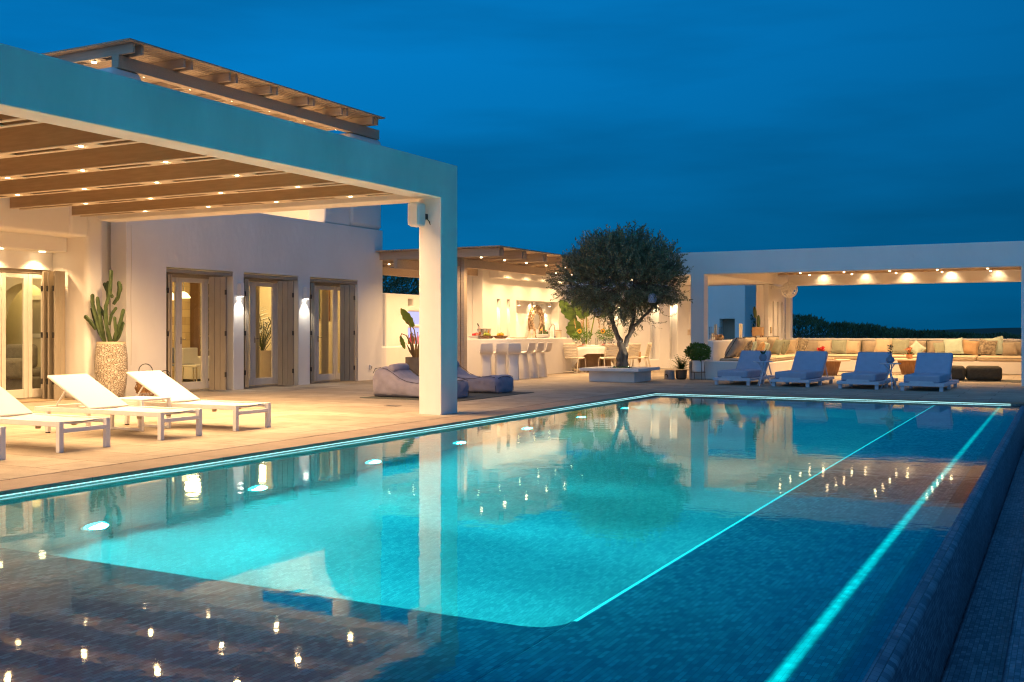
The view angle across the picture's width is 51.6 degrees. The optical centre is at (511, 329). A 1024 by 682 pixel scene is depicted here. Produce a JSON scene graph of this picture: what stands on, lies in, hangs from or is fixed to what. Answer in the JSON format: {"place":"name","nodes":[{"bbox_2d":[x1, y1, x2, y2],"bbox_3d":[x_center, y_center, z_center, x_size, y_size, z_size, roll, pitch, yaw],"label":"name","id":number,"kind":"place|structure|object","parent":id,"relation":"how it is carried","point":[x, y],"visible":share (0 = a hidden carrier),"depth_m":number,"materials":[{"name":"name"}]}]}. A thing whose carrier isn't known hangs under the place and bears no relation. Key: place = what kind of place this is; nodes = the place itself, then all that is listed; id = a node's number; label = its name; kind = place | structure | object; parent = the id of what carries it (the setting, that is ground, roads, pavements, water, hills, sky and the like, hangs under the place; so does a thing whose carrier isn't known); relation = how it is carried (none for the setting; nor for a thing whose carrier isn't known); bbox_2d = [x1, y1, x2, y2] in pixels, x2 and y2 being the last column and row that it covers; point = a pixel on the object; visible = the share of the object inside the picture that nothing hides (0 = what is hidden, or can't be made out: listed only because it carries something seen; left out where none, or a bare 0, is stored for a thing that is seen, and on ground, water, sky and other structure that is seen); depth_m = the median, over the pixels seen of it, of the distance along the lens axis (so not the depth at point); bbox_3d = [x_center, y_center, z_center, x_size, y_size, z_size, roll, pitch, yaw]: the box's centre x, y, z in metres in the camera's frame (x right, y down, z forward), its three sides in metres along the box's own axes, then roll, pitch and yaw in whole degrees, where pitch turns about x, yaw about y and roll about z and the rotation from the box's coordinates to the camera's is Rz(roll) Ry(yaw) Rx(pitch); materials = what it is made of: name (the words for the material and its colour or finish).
{"place":"outdoors","nodes":[
{"label":"outdoors","id":0,"kind":"place"},
{"bbox_2d":[0,394,1020,681],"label":"pool water","id":1,"kind":"structure","parent":0,"point":[682,538],"depth_m":6.37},
{"bbox_2d":[0,367,1023,480],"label":"terrace","id":2,"kind":"structure","parent":0,"point":[309,410],"depth_m":16.24,"materials":[{"name":"stone"}]},
{"bbox_2d":[0,426,5,459],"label":"sling lounger","id":3,"kind":"object","parent":2,"relation":"on","point":[2,443],"visible":1,"depth_m":10.32,"materials":[{"name":"white metal"}]},
{"bbox_2d":[0,386,109,452],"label":"sling lounger","id":4,"kind":"object","parent":2,"relation":"on","point":[13,410],"visible":1,"depth_m":11.45,"materials":[{"name":"fabric"}]},
{"bbox_2d":[84,270,127,396],"bbox_3d":[-7.278,0.097,19.093,0.676,2.346,0.589,0,0,28],"label":"cactus planter","id":5,"kind":"object","parent":2,"relation":"on","point":[110,363],"visible":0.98,"depth_m":18.94,"materials":[{"name":"stone"}]},
{"bbox_2d":[34,374,201,440],"bbox_3d":[-4.819,0.917,12.910,2.140,0.707,0.660,0,0,28],"label":"sling lounger","id":6,"kind":"object","parent":2,"relation":"on","point":[90,394],"visible":0.94,"depth_m":12.94,"materials":[{"name":"fabric"}]},
{"bbox_2d":[110,396,170,430],"bbox_3d":[-4.760,1.070,13.562,0.560,0.400,0.490,0,0,28],"label":"side table","id":7,"kind":"object","parent":2,"relation":"on","point":[140,400],"visible":0.77,"depth_m":13.46,"materials":[{"name":"white metal"}]},
{"bbox_2d":[135,364,153,395],"bbox_3d":[-6.754,0.944,19.506,0.394,0.642,0.394,0,0,28],"label":"wicker lantern","id":8,"kind":"object","parent":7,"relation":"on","point":[139,387],"visible":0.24,"depth_m":19.38,"materials":[{"name":"wicker"}]},
{"bbox_2d":[0,67,382,402],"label":"villa","id":9,"kind":"object","parent":2,"relation":"on","point":[62,261],"visible":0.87,"depth_m":21.78,"materials":[{"name":"white paint"}]},
{"bbox_2d":[6,344,40,389],"bbox_3d":[-10.325,0.740,20.617,3.400,0.940,0.940,0,0,28],"label":"sofa","id":10,"kind":"object","parent":9,"relation":"on","point":[13,366],"visible":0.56,"depth_m":19.73,"materials":[{"name":"grey fabric"}]},
{"bbox_2d":[0,268,49,399],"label":"folding door","id":11,"kind":"structure","parent":9,"relation":"in","point":[26,392],"depth_m":19.00,"materials":[{"name":"grey paint"}]},
{"bbox_2d":[32,295,40,337],"bbox_3d":[-9.771,-0.270,21.895,0.640,0.880,0.039,0,0,28],"label":"window","id":12,"kind":"structure","parent":9,"relation":"attached to","point":[36,316],"depth_m":21.93,"materials":[{"name":"glass"}]},
{"bbox_2d":[166,273,222,391],"bbox_3d":[-6.570,0.070,21.667,0.124,2.400,1.840,0,0,28],"label":"french door","id":13,"kind":"structure","parent":9,"relation":"in","point":[201,385],"depth_m":21.63,"materials":[{"name":"grey paint"}]},
{"bbox_2d":[182,348,208,381],"bbox_3d":[-7.131,0.830,23.923,0.480,0.841,0.480,0,0,28],"label":"dining chair","id":14,"kind":"object","parent":9,"relation":"on","point":[190,356],"visible":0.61,"depth_m":23.95,"materials":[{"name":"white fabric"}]},
{"bbox_2d":[182,356,208,381],"bbox_3d":[-7.586,0.950,25.966,0.500,0.600,1.200,0,0,28],"label":"cabinet","id":15,"kind":"object","parent":9,"relation":"on","point":[188,375],"visible":0.15,"depth_m":25.44,"materials":[{"name":"white wood"}]},
{"bbox_2d":[190,278,208,355],"bbox_3d":[-8.201,-0.190,28.234,0.290,2.880,0.750,0,0,28],"label":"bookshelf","id":16,"kind":"object","parent":9,"relation":"on","point":[195,315],"visible":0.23,"depth_m":27.90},
{"bbox_2d":[41,38,384,139],"bbox_3d":[-7.236,-5.107,24.317,5.050,0.455,8.600,0,0,28],"label":"roof pergola","id":17,"kind":"object","parent":9,"relation":"on","point":[153,64],"visible":0.56,"depth_m":22.11,"materials":[{"name":"wood"}]},
{"bbox_2d":[256,286,259,377],"bbox_3d":[-5.830,-0.345,24.146,0.070,3.170,0.160,0,0,28],"label":"curtain","id":18,"kind":"object","parent":9,"relation":"hanging from","point":[257,331],"visible":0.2,"depth_m":24.17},
{"bbox_2d":[244,278,285,387],"bbox_3d":[-5.565,0.070,23.590,0.124,2.400,1.780,0,0,28],"label":"french door","id":19,"kind":"structure","parent":9,"relation":"in","point":[273,380],"depth_m":23.60,"materials":[{"name":"grey paint"}]},
{"bbox_2d":[260,307,270,377],"bbox_3d":[-6.049,0.298,25.617,2.198,1.904,2.114,0,0,28],"label":"potted palm","id":20,"kind":"object","parent":9,"relation":"on","point":[265,362],"visible":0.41,"depth_m":25.41,"materials":[{"name":"plant"}]},
{"bbox_2d":[320,290,328,373],"bbox_3d":[-4.672,-0.345,26.362,0.070,3.170,0.300,0,0,28],"label":"curtain","id":21,"kind":"object","parent":9,"relation":"hanging from","point":[324,331],"visible":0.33,"depth_m":26.34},
{"bbox_2d":[310,282,348,382],"bbox_3d":[-4.514,0.070,25.602,0.124,2.400,1.840,0,0,28],"label":"french door","id":22,"kind":"structure","parent":9,"relation":"in","point":[332,377],"depth_m":25.85,"materials":[{"name":"grey paint"}]},
{"bbox_2d":[124,370,270,430],"bbox_3d":[-4.244,0.917,14.009,2.140,0.707,0.660,0,0,28],"label":"sling lounger","id":23,"kind":"object","parent":2,"relation":"on","point":[158,383],"visible":0.79,"depth_m":14.03,"materials":[{"name":"fabric"}]},
{"bbox_2d":[0,43,456,414],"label":"pergola","id":24,"kind":"object","parent":2,"relation":"on","point":[85,141],"visible":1,"depth_m":13.77,"materials":[{"name":"paint"}]},
{"bbox_2d":[408,202,430,226],"bbox_3d":[-1.381,-1.710,15.747,0.246,0.360,0.303,0,0,28],"label":"loudspeaker","id":25,"kind":"object","parent":24,"relation":"attached to","point":[417,216],"visible":1,"depth_m":15.64,"materials":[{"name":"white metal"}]},
{"bbox_2d":[383,345,417,366],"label":"wall","id":26,"kind":"structure","parent":2,"relation":"on","point":[394,354],"depth_m":29.83,"materials":[{"name":"white paint"}]},
{"bbox_2d":[383,267,418,294],"bbox_3d":[-3.554,-0.533,36.162,4.441,3.616,3.858,0,0,28],"label":"garden tree","id":27,"kind":"object","parent":2,"relation":"on","point":[399,281],"visible":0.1,"depth_m":36.16,"materials":[{"name":"green plant"}]},
{"bbox_2d":[383,293,418,345],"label":"bar back wall","id":28,"kind":"structure","parent":2,"relation":"on","point":[395,325],"depth_m":30.95,"materials":[{"name":"white paint"}]},
{"bbox_2d":[400,308,418,375],"bbox_3d":[-2.313,0.336,27.296,0.839,1.869,0.848,0,0,-44],"label":"bird of paradise","id":29,"kind":"object","parent":2,"relation":"on","point":[412,362],"visible":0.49,"depth_m":27.24,"materials":[{"name":"green plant"}]},
{"bbox_2d":[360,391,533,401],"bbox_3d":[-1.191,1.264,20.520,2.120,0.010,3.030,0,0,28],"label":"rug","id":30,"kind":"object","parent":2,"relation":"on","point":[475,395],"visible":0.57,"depth_m":19.95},
{"bbox_2d":[373,363,468,397],"bbox_3d":[-1.713,0.955,19.808,1.771,0.639,0.798,0,0,28],"label":"beanbag lounger","id":31,"kind":"object","parent":30,"relation":"on","point":[397,380],"visible":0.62,"depth_m":19.69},
{"bbox_2d":[457,361,513,392],"bbox_3d":[-0.866,0.954,21.552,1.776,0.638,0.800,0,0,31],"label":"beanbag lounger","id":32,"kind":"object","parent":30,"relation":"on","point":[504,383],"visible":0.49,"depth_m":21.05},
{"bbox_2d":[376,245,572,371],"bbox_3d":[-0.626,-0.376,30.735,5.620,3.292,9.300,0,0,28],"label":"bar pergola","id":33,"kind":"object","parent":2,"relation":"on","point":[471,260],"visible":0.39,"depth_m":26.92,"materials":[{"name":"wood"}]},
{"bbox_2d":[479,343,492,375],"bbox_3d":[-0.664,0.803,27.251,0.345,0.933,0.572,0,0,-4],"label":"bar stool","id":34,"kind":"object","parent":2,"relation":"on","point":[486,351],"visible":0.92,"depth_m":27.12,"materials":[{"name":"white plastic"}]},
{"bbox_2d":[493,343,508,374],"bbox_3d":[-0.288,0.803,27.191,0.345,0.933,0.572,0,0,-10],"label":"bar stool","id":35,"kind":"object","parent":2,"relation":"on","point":[500,354],"visible":0.81,"depth_m":27.07,"materials":[{"name":"white plastic"}]},
{"bbox_2d":[1,393,1023,496],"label":"pool basin","id":36,"kind":"object","parent":2,"relation":"in","point":[494,419],"visible":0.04,"depth_m":15.10,"materials":[{"name":"tile"}]},
{"bbox_2d":[0,394,651,496],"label":"led strip","id":37,"kind":"object","parent":36,"relation":"attached to","point":[278,452],"visible":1,"depth_m":11.03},
{"bbox_2d":[0,390,1023,495],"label":"pool coping","id":38,"kind":"object","parent":36,"relation":"on","point":[23,484],"visible":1,"depth_m":12.13,"materials":[{"name":"stone"}]},
{"bbox_2d":[676,394,995,403],"bbox_3d":[5.881,1.314,20.214,6.600,0.008,0.014,0,0,28],"label":"led strip","id":39,"kind":"object","parent":36,"relation":"attached to","point":[845,399],"visible":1,"depth_m":19.97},
{"bbox_2d":[862,405,1023,681],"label":"infinity edge","id":40,"kind":"object","parent":36,"relation":"attached to","point":[917,646],"visible":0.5,"depth_m":6.26,"materials":[{"name":"tile"}]},
{"bbox_2d":[940,447,1023,681],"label":"overflow channel","id":41,"kind":"object","parent":36,"relation":"attached to","point":[988,645],"depth_m":6.97,"materials":[{"name":"tile"}]},
{"bbox_2d":[506,343,520,379],"bbox_3d":[0.038,0.803,26.952,0.345,0.933,0.572,0,0,-6],"label":"bar stool","id":42,"kind":"object","parent":2,"relation":"on","point":[514,351],"visible":0.94,"depth_m":26.82,"materials":[{"name":"white plastic"}]},
{"bbox_2d":[467,269,571,338],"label":"bar niche wall","id":43,"kind":"structure","parent":2,"relation":"on","point":[494,298],"depth_m":31.87,"materials":[{"name":"white paint"}]},
{"bbox_2d":[467,338,571,376],"bbox_3d":[0.205,0.755,29.951,1.420,1.030,4.520,0,0,28],"label":"bar counter","id":44,"kind":"object","parent":2,"relation":"on","point":[556,361],"visible":0.52,"depth_m":28.98,"materials":[{"name":"white paint"}]},
{"bbox_2d":[528,305,544,337],"bbox_3d":[0.805,-0.265,34.057,0.141,1.083,1.098,0,0,28],"label":"sculpture","id":45,"kind":"object","parent":44,"relation":"on","point":[536,317],"visible":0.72,"depth_m":34.00,"materials":[{"name":"metal"}]},
{"bbox_2d":[519,343,535,378],"bbox_3d":[0.295,0.803,27.622,0.572,0.933,0.345,0,0,34],"label":"bar stool","id":46,"kind":"object","parent":2,"relation":"on","point":[524,372],"visible":0.73,"depth_m":27.50,"materials":[{"name":"white plastic"}]},
{"bbox_2d":[522,342,543,377],"bbox_3d":[0.537,0.803,28.084,0.572,0.933,0.345,0,0,32],"label":"bar stool","id":47,"kind":"object","parent":2,"relation":"on","point":[533,365],"visible":0.66,"depth_m":27.96,"materials":[{"name":"white plastic"}]},
{"bbox_2d":[534,342,552,376],"bbox_3d":[0.778,0.803,28.546,0.572,0.933,0.345,0,0,28],"label":"bar stool","id":48,"kind":"object","parent":2,"relation":"on","point":[541,364],"visible":0.62,"depth_m":28.42,"materials":[{"name":"white plastic"}]},
{"bbox_2d":[563,343,585,373],"bbox_3d":[1.810,0.837,31.034,0.524,0.874,0.659,0,0,30],"label":"dining chair","id":49,"kind":"object","parent":2,"relation":"on","point":[570,351],"visible":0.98,"depth_m":30.81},
{"bbox_2d":[559,300,610,367],"bbox_3d":[2.454,0.019,34.264,1.899,2.501,0.786,0,0,28],"label":"banana plant","id":50,"kind":"object","parent":2,"relation":"on","point":[569,314],"visible":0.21,"depth_m":34.32,"materials":[{"name":"green plant"}]},
{"bbox_2d":[577,346,610,371],"bbox_3d":[2.505,0.872,32.258,2.060,0.796,2.060,0,0,28],"label":"dining table","id":51,"kind":"object","parent":2,"relation":"on","point":[592,360],"visible":0.21,"depth_m":31.96,"materials":[{"name":"brown wood"}]},
{"bbox_2d":[572,345,628,366],"bbox_3d":[2.495,0.800,32.263,2.284,0.669,2.174,0,0,28],"label":"tablecloth","id":52,"kind":"object","parent":51,"relation":"on","point":[590,349],"visible":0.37,"depth_m":31.25,"materials":[{"name":"white fabric"}]},
{"bbox_2d":[571,317,592,344],"bbox_3d":[2.169,0.036,32.508,0.638,0.856,0.659,0,0,-41],"label":"flower vase","id":53,"kind":"object","parent":52,"relation":"on","point":[579,331],"visible":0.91,"depth_m":32.45,"materials":[{"name":"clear glass"}]},
{"bbox_2d":[595,318,614,344],"bbox_3d":[2.825,0.033,32.218,0.648,0.862,0.658,0,0,28],"label":"flower vase","id":54,"kind":"object","parent":52,"relation":"on","point":[603,331],"visible":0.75,"depth_m":32.16,"materials":[{"name":"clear glass"}]},
{"bbox_2d":[598,344,618,365],"bbox_3d":[2.856,0.837,30.895,0.524,0.874,0.659,0,0,-14],"label":"dining chair","id":55,"kind":"object","parent":2,"relation":"on","point":[613,349],"visible":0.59,"depth_m":30.64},
{"bbox_2d":[579,366,659,382],"bbox_3d":[2.679,1.103,26.199,1.540,0.335,1.520,0,0,28],"label":"tree planter","id":56,"kind":"object","parent":2,"relation":"on","point":[612,374],"visible":0.96,"depth_m":25.72,"materials":[{"name":"paint"}]},
{"bbox_2d":[542,221,693,367],"bbox_3d":[2.744,-0.857,26.338,3.795,3.784,3.583,0,0,28],"label":"olive tree","id":57,"kind":"object","parent":56,"relation":"in","point":[608,255],"visible":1,"depth_m":25.64,"materials":[{"name":"green plant"}]},
{"bbox_2d":[615,343,640,366],"bbox_3d":[3.418,0.837,31.186,0.524,0.874,0.659,0,0,-40],"label":"dining chair","id":58,"kind":"object","parent":2,"relation":"on","point":[633,352],"visible":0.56,"depth_m":30.99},
{"bbox_2d":[567,285,690,368],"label":"dining wall","id":59,"kind":"structure","parent":2,"relation":"on","point":[670,339],"depth_m":34.23,"materials":[{"name":"white paint"}]},
{"bbox_2d":[664,370,674,379],"bbox_3d":[4.037,1.153,27.113,0.270,0.235,0.272,0,0,28],"label":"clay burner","id":60,"kind":"object","parent":2,"relation":"on","point":[669,374],"visible":1,"depth_m":27.00,"materials":[{"name":"ceramic"}]},
{"bbox_2d":[563,275,780,339],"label":"outbuilding","id":61,"kind":"structure","parent":2,"relation":"on","point":[730,309],"depth_m":46.03,"materials":[{"name":"white paint"}]},
{"bbox_2d":[723,321,734,339],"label":"door","id":62,"kind":"structure","parent":61,"relation":"in","point":[728,326],"depth_m":46.32,"materials":[{"name":"grey paint"}]},
{"bbox_2d":[671,354,691,378],"bbox_3d":[4.345,0.950,27.132,0.654,0.640,0.626,0,0,-26],"label":"potted fern","id":63,"kind":"object","parent":2,"relation":"on","point":[680,374],"visible":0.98,"depth_m":27.05,"materials":[{"name":"green plant"}]},
{"bbox_2d":[684,342,710,379],"bbox_3d":[4.702,0.785,26.864,0.735,0.970,0.725,0,0,28],"label":"round bush","id":64,"kind":"object","parent":2,"relation":"on","point":[693,352],"visible":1,"depth_m":26.71,"materials":[{"name":"green plant"}]},
{"bbox_2d":[713,350,774,385],"bbox_3d":[5.574,0.888,25.151,0.880,0.765,2.110,0,0,32],"label":"cushioned lounger","id":65,"kind":"object","parent":2,"relation":"on","point":[747,369],"visible":0.84,"depth_m":25.01,"materials":[{"name":"blue fabric"}]},
{"bbox_2d":[753,361,772,385],"bbox_3d":[5.704,0.995,24.042,0.440,0.562,0.440,0,0,28],"label":"tripod table","id":66,"kind":"object","parent":2,"relation":"on","point":[762,370],"visible":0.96,"depth_m":24.02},
{"bbox_2d":[770,351,834,386],"bbox_3d":[6.719,0.888,24.406,0.880,0.765,2.110,0,0,32],"label":"cushioned lounger","id":67,"kind":"object","parent":2,"relation":"on","point":[808,367],"visible":1,"depth_m":24.52,"materials":[{"name":"blue fabric"}]},
{"bbox_2d":[618,241,1023,385],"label":"lounge pavilion","id":68,"kind":"structure","parent":2,"relation":"on","point":[763,271],"depth_m":27.25,"materials":[{"name":"white paint"}]},
{"bbox_2d":[709,324,721,339],"bbox_3d":[5.435,0.069,28.256,0.280,0.420,0.280,0,0,28],"label":"hurricane glass","id":69,"kind":"object","parent":68,"relation":"on","point":[715,330],"visible":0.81,"depth_m":28.15,"materials":[{"name":"white"}]},
{"bbox_2d":[719,357,775,361],"bbox_3d":[6.293,0.804,28.189,1.004,0.128,2.004,0,0,28],"label":"seat pad","id":70,"kind":"object","parent":68,"relation":"on","point":[773,359],"visible":0.39,"depth_m":27.48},
{"bbox_2d":[724,337,744,357],"bbox_3d":[5.833,0.471,27.700,0.415,0.543,0.772,0,0,28],"label":"throw pillow","id":71,"kind":"object","parent":70,"relation":"on","point":[734,347],"visible":1,"depth_m":27.44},
{"bbox_2d":[752,306,763,337],"bbox_3d":[7.424,-0.211,32.019,0.300,0.990,0.469,0,0,28],"label":"prickly pear","id":72,"kind":"object","parent":68,"relation":"on","point":[758,330],"visible":0.98,"depth_m":31.97,"materials":[{"name":"green plant"}]},
{"bbox_2d":[771,355,792,360],"bbox_3d":[7.243,0.804,30.006,1.004,0.128,2.004,0,0,28],"label":"seat pad","id":73,"kind":"object","parent":68,"relation":"on","point":[783,357],"visible":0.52,"depth_m":29.82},
{"bbox_2d":[771,339,784,354],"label":"throw pillow","id":74,"kind":"object","parent":73,"relation":"on","point":[777,347],"visible":0.98,"depth_m":31.02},
{"bbox_2d":[785,339,797,353],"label":"throw pillow","id":75,"kind":"object","parent":73,"relation":"on","point":[792,347],"visible":0.76,"depth_m":32.37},
{"bbox_2d":[771,282,797,297],"bbox_3d":[8.426,-1.230,32.739,0.805,0.510,0.370,0,0,15],"label":"wall fan","id":76,"kind":"object","parent":68,"relation":"attached to","point":[788,289],"depth_m":32.67,"materials":[{"name":"white metal"}]},
{"bbox_2d":[796,337,808,350],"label":"throw pillow","id":77,"kind":"object","parent":68,"relation":"on","point":[802,344],"visible":0.57,"depth_m":33.03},
{"bbox_2d":[805,340,828,353],"bbox_3d":[9.686,0.555,33.865,0.986,0.468,0.269,0,0,28],"label":"back cushion","id":78,"kind":"object","parent":68,"relation":"on","point":[812,345],"visible":0.4,"depth_m":33.79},
{"bbox_2d":[827,354,857,359],"bbox_3d":[10.132,0.827,32.631,1.534,0.143,1.374,0,0,28],"label":"seat pad","id":79,"kind":"object","parent":68,"relation":"on","point":[846,356],"visible":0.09,"depth_m":31.97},
{"bbox_2d":[817,340,831,352],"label":"throw pillow","id":80,"kind":"object","parent":79,"relation":"on","point":[827,345],"visible":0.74,"depth_m":33.37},
{"bbox_2d":[831,340,846,353],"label":"throw pillow","id":81,"kind":"object","parent":79,"relation":"on","point":[838,346],"visible":1,"depth_m":33.12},
{"bbox_2d":[846,340,860,353],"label":"throw pillow","id":82,"kind":"object","parent":79,"relation":"on","point":[852,346],"visible":0.97,"depth_m":32.98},
{"bbox_2d":[861,340,891,351],"bbox_3d":[11.386,0.555,32.976,0.987,0.468,0.267,0,0,28],"label":"back cushion","id":83,"kind":"object","parent":68,"relation":"on","point":[868,346],"visible":0.46,"depth_m":33.02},
{"bbox_2d":[892,354,916,357],"bbox_3d":[11.515,0.827,31.909,1.534,0.143,1.374,0,0,28],"label":"seat pad","id":84,"kind":"object","parent":68,"relation":"on","point":[900,356],"visible":0.09,"depth_m":31.20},
{"bbox_2d":[874,338,891,351],"bbox_3d":[11.435,0.511,32.613,0.542,0.495,0.234,0,0,35],"label":"throw pillow","id":85,"kind":"object","parent":84,"relation":"on","point":[881,345],"visible":0.81,"depth_m":32.56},
{"bbox_2d":[891,338,909,353],"bbox_3d":[11.864,0.511,32.332,0.551,0.510,0.226,0,0,19],"label":"throw pillow","id":86,"kind":"object","parent":84,"relation":"on","point":[899,345],"visible":0.92,"depth_m":32.27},
{"bbox_2d":[909,340,925,354],"bbox_3d":[12.266,0.566,32.066,0.550,0.523,0.226,0,0,28],"label":"throw pillow","id":87,"kind":"object","parent":84,"relation":"on","point":[917,346],"visible":0.88,"depth_m":32.00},
{"bbox_2d":[894,340,926,354],"bbox_3d":[12.239,0.555,32.531,0.986,0.468,0.275,0,0,28],"label":"back cushion","id":88,"kind":"object","parent":68,"relation":"on","point":[921,342],"visible":0.24,"depth_m":32.38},
{"bbox_2d":[926,340,959,354],"bbox_3d":[13.089,0.555,32.087,0.986,0.468,0.269,0,0,28],"label":"back cushion","id":89,"kind":"object","parent":68,"relation":"on","point":[930,348],"visible":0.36,"depth_m":32.18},
{"bbox_2d":[953,355,978,360],"bbox_3d":[12.898,0.827,31.186,1.534,0.143,1.374,0,0,28],"label":"seat pad","id":90,"kind":"object","parent":68,"relation":"on","point":[964,357],"visible":0.27,"depth_m":30.41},
{"bbox_2d":[933,342,944,352],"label":"throw pillow","id":91,"kind":"object","parent":90,"relation":"on","point":[939,347],"visible":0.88,"depth_m":31.78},
{"bbox_2d":[943,337,963,353],"bbox_3d":[13.188,0.502,31.606,0.590,0.553,0.245,0,0,28],"label":"throw pillow","id":92,"kind":"object","parent":90,"relation":"on","point":[953,346],"visible":0.93,"depth_m":31.53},
{"bbox_2d":[962,339,979,354],"bbox_3d":[13.647,0.529,31.513,0.527,0.494,0.233,0,0,28],"label":"throw pillow","id":93,"kind":"object","parent":90,"relation":"on","point":[969,347],"visible":1,"depth_m":31.44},
{"bbox_2d":[977,355,1020,361],"bbox_3d":[14.280,0.827,30.463,1.534,0.143,1.374,0,0,28],"label":"seat pad","id":94,"kind":"object","parent":68,"relation":"on","point":[1008,358],"visible":1,"depth_m":29.97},
{"bbox_2d":[977,339,997,355],"bbox_3d":[13.994,0.520,31.140,0.541,0.498,0.231,0,0,33],"label":"throw pillow","id":95,"kind":"object","parent":94,"relation":"on","point":[987,347],"visible":1,"depth_m":31.07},
{"bbox_2d":[982,336,1002,354],"bbox_3d":[14.210,0.483,31.208,0.649,0.611,0.226,0,0,21],"label":"throw pillow","id":96,"kind":"object","parent":94,"relation":"on","point":[999,348],"visible":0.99,"depth_m":31.11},
{"bbox_2d":[1002,342,1016,354],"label":"throw pillow","id":97,"kind":"object","parent":94,"relation":"on","point":[1009,348],"visible":1,"depth_m":30.93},
{"bbox_2d":[996,341,1020,355],"bbox_3d":[14.790,0.555,31.198,0.988,0.468,0.270,0,0,28],"label":"back cushion","id":98,"kind":"object","parent":68,"relation":"on","point":[1018,346],"visible":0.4,"depth_m":31.06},
{"bbox_2d":[823,359,850,374],"bbox_3d":[8.849,1.048,29.564,1.160,0.445,1.160,0,0,28],"label":"coffee table","id":99,"kind":"object","parent":2,"relation":"on","point":[832,366],"visible":0.48,"depth_m":29.34,"materials":[{"name":"brown wood"}]},
{"bbox_2d":[837,352,897,389],"bbox_3d":[7.923,0.888,23.530,0.880,0.765,2.110,0,0,31],"label":"cushioned lounger","id":100,"kind":"object","parent":2,"relation":"on","point":[869,369],"visible":0.9,"depth_m":23.63,"materials":[{"name":"blue fabric"}]},
{"bbox_2d":[751,313,1020,338],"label":"hedge","id":101,"kind":"object","parent":2,"relation":"on","point":[858,330],"visible":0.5,"depth_m":44.76,"materials":[{"name":"green plant"}]},
{"bbox_2d":[879,363,900,389],"bbox_3d":[8.104,0.995,22.675,0.440,0.562,0.440,0,0,28],"label":"tripod table","id":102,"kind":"object","parent":2,"relation":"on","point":[890,371],"visible":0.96,"depth_m":22.66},
{"bbox_2d":[894,358,915,373],"bbox_3d":[11.364,1.048,30.167,1.100,0.445,1.100,0,0,28],"label":"coffee table","id":103,"kind":"object","parent":2,"relation":"on","point":[906,366],"visible":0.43,"depth_m":30.01,"materials":[{"name":"brown wood"}]},
{"bbox_2d":[899,352,958,391],"bbox_3d":[8.982,0.888,22.751,0.880,0.765,2.110,0,0,31],"label":"cushioned lounger","id":104,"kind":"object","parent":2,"relation":"on","point":[932,370],"visible":1,"depth_m":22.90,"materials":[{"name":"blue fabric"}]},
{"bbox_2d":[959,379,1020,382],"bbox_3d":[11.621,1.264,26.394,1.950,0.008,1.250,0,0,28],"label":"floor mat","id":105,"kind":"object","parent":2,"relation":"on","point":[1017,381],"visible":0.36,"depth_m":25.89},
{"bbox_2d":[950,365,965,379],"bbox_3d":[10.970,1.080,26.650,0.820,0.350,0.700,0,0,22],"label":"pouf","id":106,"kind":"object","parent":105,"relation":"on","point":[958,372],"visible":0.47,"depth_m":26.25,"materials":[{"name":"fabric"}]},
{"bbox_2d":[965,366,1001,380],"bbox_3d":[11.767,1.080,26.403,0.820,0.350,0.700,0,0,22],"label":"pouf","id":107,"kind":"object","parent":105,"relation":"on","point":[989,373],"visible":0.98,"depth_m":26.09,"materials":[{"name":"fabric"}]},
{"bbox_2d":[0,0,1023,330],"label":"sky","id":108,"kind":"structure","parent":0,"point":[711,125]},
{"bbox_2d":[793,328,1020,337],"bbox_3d":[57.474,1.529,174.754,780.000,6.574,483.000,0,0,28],"label":"terrain","id":109,"kind":"structure","parent":0,"point":[1017,331],"depth_m":234.71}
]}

